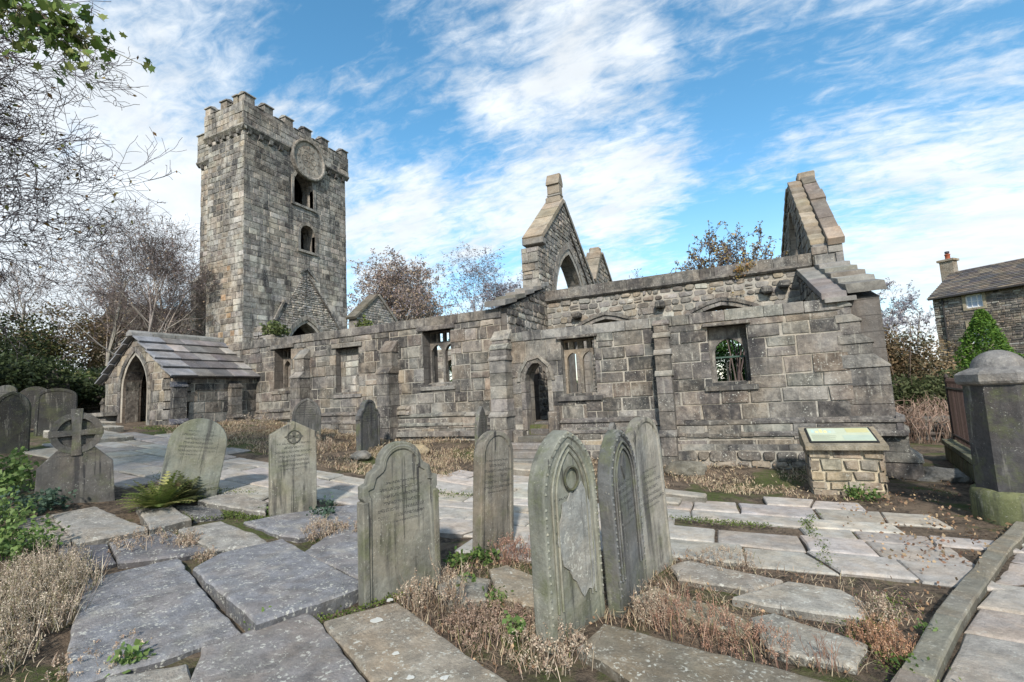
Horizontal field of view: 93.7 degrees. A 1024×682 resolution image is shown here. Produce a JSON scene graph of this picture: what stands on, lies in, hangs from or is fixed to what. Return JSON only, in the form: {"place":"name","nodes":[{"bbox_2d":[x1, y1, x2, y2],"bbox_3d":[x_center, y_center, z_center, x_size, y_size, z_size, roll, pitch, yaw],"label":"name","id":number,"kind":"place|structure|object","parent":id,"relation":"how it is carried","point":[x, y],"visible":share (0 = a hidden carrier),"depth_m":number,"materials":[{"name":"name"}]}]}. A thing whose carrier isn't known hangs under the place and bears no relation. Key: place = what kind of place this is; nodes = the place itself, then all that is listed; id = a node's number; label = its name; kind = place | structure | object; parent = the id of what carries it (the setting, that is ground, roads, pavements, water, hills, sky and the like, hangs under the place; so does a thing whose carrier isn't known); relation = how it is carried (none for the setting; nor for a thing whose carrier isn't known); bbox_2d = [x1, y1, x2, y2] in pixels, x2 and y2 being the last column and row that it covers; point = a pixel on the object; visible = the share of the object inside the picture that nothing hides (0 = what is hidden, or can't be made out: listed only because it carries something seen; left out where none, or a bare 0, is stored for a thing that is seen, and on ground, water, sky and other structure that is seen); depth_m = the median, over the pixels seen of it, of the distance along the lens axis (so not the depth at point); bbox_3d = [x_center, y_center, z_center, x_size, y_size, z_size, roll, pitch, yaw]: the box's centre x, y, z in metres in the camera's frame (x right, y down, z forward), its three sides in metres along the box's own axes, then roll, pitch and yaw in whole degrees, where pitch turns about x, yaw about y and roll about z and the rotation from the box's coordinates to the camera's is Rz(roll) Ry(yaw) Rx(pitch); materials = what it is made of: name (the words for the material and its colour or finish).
{"place":"outdoors","nodes":[
{"label":"outdoors","id":0,"kind":"place"},
{"bbox_2d":[0,373,1023,681],"bbox_3d":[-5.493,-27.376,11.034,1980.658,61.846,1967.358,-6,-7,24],"label":"ground","id":1,"kind":"structure","parent":0,"point":[56,643],"depth_m":4.70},
{"bbox_2d":[0,391,31,453],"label":"headstone","id":2,"kind":"object","parent":1,"relation":"on","point":[15,416],"visible":0.95,"depth_m":9.24,"materials":[{"name":"stone"}]},
{"bbox_2d":[0,446,39,497],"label":"leafy plant","id":3,"kind":"object","parent":1,"relation":"on","point":[16,474],"visible":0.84,"depth_m":6.75,"materials":[{"name":"green plant"}]},
{"bbox_2d":[0,479,42,530],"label":"leafy plant","id":4,"kind":"object","parent":1,"relation":"on","point":[23,511],"visible":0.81,"depth_m":5.40,"materials":[{"name":"green plant"}]},
{"bbox_2d":[0,622,45,676],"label":"dry weed","id":5,"kind":"object","parent":1,"relation":"on","point":[8,644],"visible":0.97,"depth_m":3.29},
{"bbox_2d":[0,485,61,520],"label":"leafy plant","id":6,"kind":"object","parent":1,"relation":"on","point":[44,504],"visible":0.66,"depth_m":5.93,"materials":[{"name":"green plant"}]},
{"bbox_2d":[0,308,66,364],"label":"shrub","id":7,"kind":"object","parent":1,"relation":"on","point":[7,345],"visible":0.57,"depth_m":20.83,"materials":[{"name":"green plant"}]},
{"bbox_2d":[0,507,70,566],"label":"leafy plant","id":8,"kind":"object","parent":1,"relation":"on","point":[11,546],"visible":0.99,"depth_m":4.87,"materials":[{"name":"green plant"}]},
{"bbox_2d":[0,232,77,353],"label":"birch tree","id":9,"kind":"object","parent":1,"relation":"on","point":[23,306],"visible":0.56,"depth_m":24.00,"materials":[{"name":"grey plant"}]},
{"bbox_2d":[0,349,84,392],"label":"shrub","id":10,"kind":"object","parent":1,"relation":"on","point":[22,372],"visible":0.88,"depth_m":14.49,"materials":[{"name":"green plant"}]},
{"bbox_2d":[0,313,85,370],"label":"shrub","id":11,"kind":"object","parent":1,"relation":"on","point":[58,348],"visible":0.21,"depth_m":22.41,"materials":[{"name":"green plant"}]},
{"bbox_2d":[14,515,71,548],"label":"ledger slab","id":12,"kind":"structure","parent":1,"relation":"on","point":[64,538],"depth_m":5.34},
{"bbox_2d":[0,579,97,644],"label":"dry weed","id":13,"kind":"object","parent":1,"relation":"on","point":[23,612],"visible":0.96,"depth_m":3.65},
{"bbox_2d":[0,534,97,588],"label":"dry weed","id":14,"kind":"object","parent":1,"relation":"on","point":[23,564],"visible":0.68,"depth_m":4.45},
{"bbox_2d":[0,538,110,619],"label":"dry weed","id":15,"kind":"object","parent":1,"relation":"on","point":[68,574],"visible":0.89,"depth_m":4.06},
{"bbox_2d":[33,388,77,435],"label":"headstone","id":16,"kind":"object","parent":1,"relation":"on","point":[53,405],"visible":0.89,"depth_m":11.27,"materials":[{"name":"stone"}]},
{"bbox_2d":[2,299,118,372],"bbox_3d":[-22.620,0.902,24.372,5.808,5.433,5.549,-6,-7,24],"label":"shrub","id":17,"kind":"object","parent":1,"relation":"on","point":[90,356],"visible":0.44,"depth_m":23.53,"materials":[{"name":"green plant"}]},
{"bbox_2d":[34,408,114,506],"bbox_3d":[-6.019,1.671,6.632,0.840,1.460,0.160,1,-7,-41],"label":"ring cross headstone","id":18,"kind":"object","parent":1,"relation":"on","point":[80,462],"visible":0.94,"depth_m":6.60,"materials":[{"name":"stone"}]},
{"bbox_2d":[0,0,155,89],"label":"sycamore tree","id":19,"kind":"object","parent":1,"relation":"on","point":[32,19],"visible":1,"depth_m":4.28,"materials":[{"name":"green plant"}]},
{"bbox_2d":[68,376,104,408],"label":"shrub","id":20,"kind":"object","parent":1,"relation":"on","point":[86,394],"visible":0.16,"depth_m":17.28,"materials":[{"name":"green plant"}]},
{"bbox_2d":[58,544,115,579],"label":"ledger slab","id":21,"kind":"structure","parent":1,"relation":"on","point":[101,551],"depth_m":4.91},
{"bbox_2d":[0,0,184,361],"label":"overhanging tree","id":22,"kind":"object","parent":1,"relation":"on","point":[19,140],"visible":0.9,"depth_m":6.50,"materials":[{"name":"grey plant"}]},
{"bbox_2d":[41,628,151,681],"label":"dry weed","id":23,"kind":"object","parent":1,"relation":"on","point":[60,672],"visible":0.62,"depth_m":3.19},
{"bbox_2d":[50,507,147,546],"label":"ledger slab","id":24,"kind":"structure","parent":1,"relation":"on","point":[98,525],"depth_m":5.56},
{"bbox_2d":[3,214,201,365],"bbox_3d":[-20.468,-1.494,25.542,8.720,10.582,9.194,-6,-7,24],"label":"birch tree","id":25,"kind":"object","parent":1,"relation":"on","point":[115,332],"visible":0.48,"depth_m":23.91,"materials":[{"name":"grey plant"}]},
{"bbox_2d":[17,193,223,360],"bbox_3d":[-16.702,-1.584,22.994,6.306,10.023,10.037,-6,-7,24],"label":"birch tree","id":26,"kind":"object","parent":1,"relation":"on","point":[149,247],"visible":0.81,"depth_m":22.18,"materials":[{"name":"grey plant"}]},
{"bbox_2d":[52,214,206,335],"bbox_3d":[-19.622,-1.888,27.299,9.918,11.664,7.809,-6,-7,24],"label":"birch tree","id":27,"kind":"object","parent":1,"relation":"on","point":[160,302],"visible":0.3,"depth_m":26.59,"materials":[{"name":"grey plant"}]},
{"bbox_2d":[104,638,155,677],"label":"leafy plant","id":28,"kind":"object","parent":1,"relation":"on","point":[135,651],"visible":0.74,"depth_m":3.20,"materials":[{"name":"green plant"}]},
{"bbox_2d":[105,664,190,681],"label":"ledger slab","id":29,"kind":"structure","parent":1,"relation":"on","point":[180,673],"depth_m":3.02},
{"bbox_2d":[67,558,240,681],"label":"ledger slab","id":30,"kind":"structure","parent":1,"relation":"on","point":[171,610],"depth_m":3.70,"materials":[{"name":"stone"}]},
{"bbox_2d":[109,531,206,568],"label":"ledger slab","id":31,"kind":"structure","parent":1,"relation":"on","point":[148,554],"depth_m":5.05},
{"bbox_2d":[117,470,200,511],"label":"fern","id":32,"kind":"object","parent":1,"relation":"on","point":[161,497],"visible":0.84,"depth_m":6.29,"materials":[{"name":"green plant"}]},
{"bbox_2d":[136,505,190,534],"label":"ledger slab","id":33,"kind":"structure","parent":1,"relation":"on","point":[169,518],"depth_m":5.93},
{"bbox_2d":[88,330,260,426],"bbox_3d":[-10.815,1.530,15.400,4.270,3.560,3.054,-6,-7,24],"label":"stone porch","id":34,"kind":"object","parent":1,"relation":"on","point":[158,378],"visible":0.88,"depth_m":14.72,"materials":[{"name":"grey stone"}]},
{"bbox_2d":[158,418,226,500],"bbox_3d":[-4.699,1.851,7.082,0.740,1.410,0.100,12,-13,-30],"label":"headstone","id":35,"kind":"object","parent":1,"relation":"on","point":[197,447],"visible":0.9,"depth_m":7.09,"materials":[{"name":"stone"}]},
{"bbox_2d":[173,505,223,522],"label":"ledger slab","id":36,"kind":"structure","parent":1,"relation":"on","point":[194,511],"depth_m":6.36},
{"bbox_2d":[178,521,266,557],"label":"ledger slab","id":37,"kind":"structure","parent":1,"relation":"on","point":[221,537],"depth_m":5.41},
{"bbox_2d":[198,492,267,517],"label":"ledger slab","id":38,"kind":"structure","parent":1,"relation":"on","point":[234,502],"depth_m":6.58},
{"bbox_2d":[184,91,348,344],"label":"church tower","id":39,"kind":"structure","parent":1,"relation":"on","point":[272,220],"depth_m":24.66,"materials":[{"name":"stone"}]},
{"bbox_2d":[193,539,358,631],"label":"ledger slab","id":40,"kind":"structure","parent":1,"relation":"on","point":[285,580],"depth_m":4.19,"materials":[{"name":"stone"}]},
{"bbox_2d":[190,613,365,681],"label":"ledger slab","id":41,"kind":"structure","parent":1,"relation":"on","point":[304,647],"depth_m":3.15,"materials":[{"name":"stone"}]},
{"bbox_2d":[269,421,316,515],"bbox_3d":[-3.011,1.870,6.607,0.600,1.520,0.116,2,-8,-37],"label":"headstone","id":42,"kind":"object","parent":1,"relation":"on","point":[292,470],"visible":0.94,"depth_m":6.58,"materials":[{"name":"stone"}]},
{"bbox_2d":[243,505,356,542],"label":"ledger slab","id":43,"kind":"structure","parent":1,"relation":"on","point":[287,527],"depth_m":6.10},
{"bbox_2d":[292,398,320,442],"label":"headstone","id":44,"kind":"object","parent":1,"relation":"on","point":[306,412],"visible":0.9,"depth_m":12.24,"materials":[{"name":"stone"}]},
{"bbox_2d":[300,514,349,542],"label":"dry weed","id":45,"kind":"object","parent":1,"relation":"on","point":[331,530],"visible":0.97,"depth_m":5.88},
{"bbox_2d":[305,525,357,579],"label":"ledger slab","id":46,"kind":"structure","parent":1,"relation":"on","point":[339,551],"depth_m":5.20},
{"bbox_2d":[355,399,379,450],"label":"headstone","id":47,"kind":"object","parent":1,"relation":"on","point":[367,418],"visible":0.94,"depth_m":11.60,"materials":[{"name":"stone"}]},
{"bbox_2d":[227,308,515,442],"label":"aisle wall","id":48,"kind":"structure","parent":1,"relation":"on","point":[390,370],"depth_m":13.42,"materials":[{"name":"stone"}]},
{"bbox_2d":[331,341,361,397],"bbox_3d":[-4.856,0.890,14.544,1.180,1.630,0.495,-6,-7,24],"label":"window","id":49,"kind":"structure","parent":48,"relation":"in","point":[349,357],"depth_m":14.58,"materials":[{"name":"stone"}]},
{"bbox_2d":[417,323,455,390],"bbox_3d":[-1.950,0.463,13.255,1.190,1.760,0.545,-6,-7,24],"label":"window","id":50,"kind":"structure","parent":48,"relation":"in","point":[444,344],"depth_m":13.38,"materials":[{"name":"stone"}]},
{"bbox_2d":[345,294,397,327],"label":"gable","id":51,"kind":"structure","parent":1,"relation":"on","point":[375,309],"depth_m":29.88,"materials":[{"name":"stone"}]},
{"bbox_2d":[357,441,440,607],"bbox_3d":[-1.006,1.702,4.332,0.770,1.570,0.124,3,-8,-43],"label":"headstone","id":52,"kind":"object","parent":1,"relation":"on","point":[398,528],"visible":0.89,"depth_m":4.28,"materials":[{"name":"stone"}]},
{"bbox_2d":[346,247,461,346],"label":"birch tree","id":53,"kind":"object","parent":1,"relation":"on","point":[403,301],"visible":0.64,"depth_m":44.85,"materials":[{"name":"brown plant"}]},
{"bbox_2d":[324,598,506,681],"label":"ledger slab","id":54,"kind":"structure","parent":1,"relation":"on","point":[394,642],"depth_m":3.22,"materials":[{"name":"stone"}]},
{"bbox_2d":[396,569,435,614],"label":"dry weed","id":55,"kind":"object","parent":1,"relation":"on","point":[422,597],"visible":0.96,"depth_m":3.95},
{"bbox_2d":[424,545,470,617],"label":"dry weed","id":56,"kind":"object","parent":1,"relation":"on","point":[449,593],"visible":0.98,"depth_m":3.92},
{"bbox_2d":[437,575,490,612],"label":"ledger slab","id":57,"kind":"structure","parent":1,"relation":"on","point":[474,590],"depth_m":4.13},
{"bbox_2d":[443,540,504,569],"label":"ivy","id":58,"kind":"object","parent":1,"relation":"on","point":[457,559],"visible":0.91,"depth_m":4.88,"materials":[{"name":"green plant"}]},
{"bbox_2d":[438,242,522,312],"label":"birch tree","id":59,"kind":"object","parent":1,"relation":"on","point":[501,290],"visible":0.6,"depth_m":54.19,"materials":[{"name":"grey plant"}]},
{"bbox_2d":[438,591,534,653],"bbox_3d":[-0.204,2.055,3.610,0.769,0.252,0.674,-3,-6,-3],"label":"dry weed","id":60,"kind":"object","parent":1,"relation":"on","point":[511,612],"visible":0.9,"depth_m":3.59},
{"bbox_2d":[472,430,513,557],"bbox_3d":[-0.204,1.797,5.412,0.130,1.550,0.560,-8,-12,38],"label":"headstone","id":61,"kind":"object","parent":1,"relation":"on","point":[493,505],"visible":0.91,"depth_m":5.35,"materials":[{"name":"stone"}]},
{"bbox_2d":[154,418,850,500],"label":"dead grass","id":62,"kind":"structure","parent":1,"relation":"on","point":[366,468],"depth_m":10.47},
{"bbox_2d":[0,476,1012,681],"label":"dry litter","id":63,"kind":"object","parent":1,"relation":"on","point":[442,630],"visible":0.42,"depth_m":3.82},
{"bbox_2d":[484,531,530,565],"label":"dry weed","id":64,"kind":"object","parent":1,"relation":"on","point":[513,547],"visible":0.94,"depth_m":4.97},
{"bbox_2d":[489,565,533,613],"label":"ledger slab","id":65,"kind":"structure","parent":1,"relation":"on","point":[519,583],"depth_m":4.25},
{"bbox_2d":[484,282,548,419],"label":"aisle end wall","id":66,"kind":"structure","parent":1,"relation":"on","point":[524,308],"depth_m":13.82,"materials":[{"name":"stone"}]},
{"bbox_2d":[512,421,548,462],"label":"stone steps","id":67,"kind":"structure","parent":1,"relation":"on","point":[525,447],"depth_m":11.25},
{"bbox_2d":[502,616,602,681],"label":"dry weed","id":68,"kind":"object","parent":1,"relation":"on","point":[532,643],"visible":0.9,"depth_m":3.18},
{"bbox_2d":[521,173,596,391],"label":"chancel gable","id":69,"kind":"structure","parent":1,"relation":"on","point":[551,243],"depth_m":17.71,"materials":[{"name":"stone"}]},
{"bbox_2d":[528,430,605,653],"bbox_3d":[0.427,1.543,3.647,0.166,1.710,0.700,-8,-8,41],"label":"headstone","id":70,"kind":"object","parent":1,"relation":"on","point":[567,570],"visible":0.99,"depth_m":3.54,"materials":[{"name":"stone"}]},
{"bbox_2d":[586,247,611,283],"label":"gable","id":71,"kind":"structure","parent":1,"relation":"on","point":[597,263],"depth_m":22.89,"materials":[{"name":"stone"}]},
{"bbox_2d":[597,430,647,617],"bbox_3d":[0.952,1.595,4.093,0.130,1.670,0.660,-7,-4,32],"label":"headstone","id":72,"kind":"object","parent":1,"relation":"on","point":[624,553],"visible":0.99,"depth_m":3.95,"materials":[{"name":"stone"}]},
{"bbox_2d":[625,417,672,581],"bbox_3d":[1.336,1.613,4.688,0.110,1.730,0.600,-8,-5,40],"label":"headstone","id":73,"kind":"object","parent":1,"relation":"on","point":[642,433],"visible":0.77,"depth_m":4.67,"materials":[{"name":"stone"}]},
{"bbox_2d":[628,575,675,629],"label":"dry weed","id":74,"kind":"object","parent":1,"relation":"on","point":[636,611],"visible":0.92,"depth_m":3.69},
{"bbox_2d":[545,253,811,392],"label":"nave wall","id":75,"kind":"structure","parent":1,"relation":"on","point":[771,281],"depth_m":13.40,"materials":[{"name":"stone"}]},
{"bbox_2d":[664,461,706,476],"bbox_3d":[3.414,2.530,9.431,0.763,0.364,0.623,-8,-8,39],"label":"rock","id":76,"kind":"object","parent":1,"relation":"on","point":[684,468],"visible":0.87,"depth_m":9.23,"materials":[{"name":"stone"}]},
{"bbox_2d":[638,580,736,647],"bbox_3d":[1.329,2.026,3.678,0.678,0.265,0.705,1,-8,-36],"label":"dry weed","id":77,"kind":"object","parent":1,"relation":"on","point":[673,600],"visible":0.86,"depth_m":3.59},
{"bbox_2d":[632,588,752,640],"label":"ledger slab","id":78,"kind":"structure","parent":1,"relation":"on","point":[697,617],"depth_m":3.69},
{"bbox_2d":[577,624,825,681],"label":"ledger slab","id":79,"kind":"structure","parent":1,"relation":"on","point":[623,655],"depth_m":3.02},
{"bbox_2d":[505,300,924,479],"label":"aisle wall","id":80,"kind":"structure","parent":1,"relation":"on","point":[805,365],"depth_m":9.95,"materials":[{"name":"stone"}]},
{"bbox_2d":[556,333,602,400],"bbox_3d":[1.620,0.639,11.471,1.080,1.540,0.440,-6,-7,24],"label":"window","id":81,"kind":"structure","parent":80,"relation":"in","point":[580,351],"depth_m":11.55,"materials":[{"name":"stone"}]},
{"bbox_2d":[702,319,758,390],"bbox_3d":[4.625,0.331,10.252,1.010,1.420,0.720,-6,-7,24],"label":"window","id":82,"kind":"structure","parent":80,"relation":"in","point":[716,336],"depth_m":10.23,"materials":[{"name":"stone"}]},
{"bbox_2d":[669,560,782,594],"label":"ledger slab","id":83,"kind":"structure","parent":1,"relation":"on","point":[700,575],"depth_m":4.34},
{"bbox_2d":[672,220,787,380],"bbox_3d":[6.202,-0.594,14.482,3.103,5.448,4.574,-1,-6,-18],"label":"sapling","id":84,"kind":"object","parent":1,"relation":"on","point":[729,253],"visible":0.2,"depth_m":13.69,"materials":[{"name":"brown plant"}]},
{"bbox_2d":[715,339,746,381],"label":"shrub","id":85,"kind":"object","parent":1,"relation":"on","point":[722,350],"visible":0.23,"depth_m":21.93,"materials":[{"name":"green plant"}]},
{"bbox_2d":[695,608,796,670],"bbox_3d":[1.602,2.012,3.309,0.684,0.216,0.634,-6,-7,24],"label":"dry weed","id":86,"kind":"object","parent":1,"relation":"on","point":[758,625],"visible":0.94,"depth_m":3.30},
{"bbox_2d":[732,582,865,626],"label":"ledger slab","id":87,"kind":"structure","parent":1,"relation":"on","point":[806,601],"depth_m":3.82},
{"bbox_2d":[749,613,868,674],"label":"ledger slab","id":88,"kind":"structure","parent":1,"relation":"on","point":[847,657],"depth_m":3.21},
{"bbox_2d":[781,170,844,266],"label":"gable","id":89,"kind":"structure","parent":1,"relation":"on","point":[812,227],"depth_m":13.36,"materials":[{"name":"stone"}]},
{"bbox_2d":[798,426,889,497],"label":"information plinth","id":90,"kind":"structure","parent":1,"relation":"on","point":[837,459],"depth_m":7.61,"materials":[{"name":"stone"}]},
{"bbox_2d":[796,261,892,404],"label":"aisle end wall","id":91,"kind":"structure","parent":1,"relation":"on","point":[852,284],"depth_m":9.26,"materials":[{"name":"stone"}]},
{"bbox_2d":[847,585,906,627],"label":"dry weed","id":92,"kind":"object","parent":1,"relation":"on","point":[881,604],"visible":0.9,"depth_m":3.62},
{"bbox_2d":[844,606,918,667],"bbox_3d":[2.461,1.942,3.231,0.460,0.303,0.508,-6,-7,24],"label":"dry weed","id":93,"kind":"object","parent":1,"relation":"on","point":[887,629],"visible":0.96,"depth_m":3.20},
{"bbox_2d":[877,277,939,353],"bbox_3d":[20.220,0.207,24.348,4.298,7.115,3.442,-3,-6,3],"label":"birch tree","id":94,"kind":"object","parent":1,"relation":"on","point":[906,304],"visible":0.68,"depth_m":24.74,"materials":[{"name":"grey plant"}]},
{"bbox_2d":[884,322,945,411],"bbox_3d":[15.920,1.230,19.490,2.578,4.265,1.643,-7,-7,33],"label":"shrub","id":95,"kind":"object","parent":1,"relation":"on","point":[897,367],"visible":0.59,"depth_m":19.32,"materials":[{"name":"brown plant"}]},
{"bbox_2d":[895,392,950,443],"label":"bramble","id":96,"kind":"object","parent":1,"relation":"on","point":[919,420],"visible":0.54,"depth_m":12.97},
{"bbox_2d":[891,365,965,415],"bbox_3d":[14.367,2.011,16.527,3.285,2.253,2.672,-2,-6,-11],"label":"shrub","id":97,"kind":"object","parent":1,"relation":"on","point":[930,386],"visible":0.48,"depth_m":16.16,"materials":[{"name":"green plant"}]},
{"bbox_2d":[893,336,969,383],"bbox_3d":[19.555,1.651,22.451,3.776,3.687,3.013,-6,-7,24],"label":"shrub","id":98,"kind":"object","parent":1,"relation":"on","point":[949,359],"visible":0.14,"depth_m":22.29,"materials":[{"name":"brown plant"}]},
{"bbox_2d":[917,466,972,483],"bbox_3d":[7.492,2.379,8.389,0.766,0.383,0.601,-6,-7,24],"label":"rock","id":99,"kind":"object","parent":1,"relation":"on","point":[939,474],"visible":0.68,"depth_m":8.21,"materials":[{"name":"stone"}]},
{"bbox_2d":[891,521,1023,681],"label":"kerb","id":100,"kind":"structure","parent":1,"relation":"on","point":[955,611],"depth_m":3.57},
{"bbox_2d":[941,439,974,482],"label":"wall","id":101,"kind":"structure","parent":1,"relation":"on","point":[958,455],"depth_m":8.98,"materials":[{"name":"stone"}]},
{"bbox_2d":[943,373,969,447],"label":"railings","id":102,"kind":"object","parent":101,"relation":"on","point":[956,407],"visible":0.25,"depth_m":9.62,"materials":[{"name":"metal"}]},
{"bbox_2d":[927,251,1023,376],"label":"stone house","id":103,"kind":"structure","parent":1,"relation":"on","point":[960,297],"depth_m":28.65,"materials":[{"name":"stone"}]},
{"bbox_2d":[942,543,1023,681],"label":"footpath","id":104,"kind":"structure","parent":1,"relation":"on","point":[991,649],"depth_m":3.31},
{"bbox_2d":[952,308,1023,372],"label":"conifer","id":105,"kind":"object","parent":1,"relation":"on","point":[982,321],"visible":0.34,"depth_m":21.26,"materials":[{"name":"green plant"}]},
{"bbox_2d":[954,350,1023,526],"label":"gate pier","id":106,"kind":"structure","parent":1,"relation":"on","point":[991,382],"depth_m":5.94,"materials":[{"name":"stone"}]},
{"bbox_2d":[0,0,1023,379],"label":"sky","id":107,"kind":"structure","parent":0,"point":[658,120],"materials":[{"name":"blue"}]},
{"bbox_2d":[23,432,1023,591],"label":"paving","id":108,"kind":"structure","parent":0,"point":[139,458],"depth_m":5.98,"materials":[{"name":"stone"}]},
{"bbox_2d":[133,426,961,681],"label":"moss","id":109,"kind":"object","parent":108,"relation":"on","point":[241,516],"visible":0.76,"depth_m":5.18,"materials":[{"name":"green plant"}]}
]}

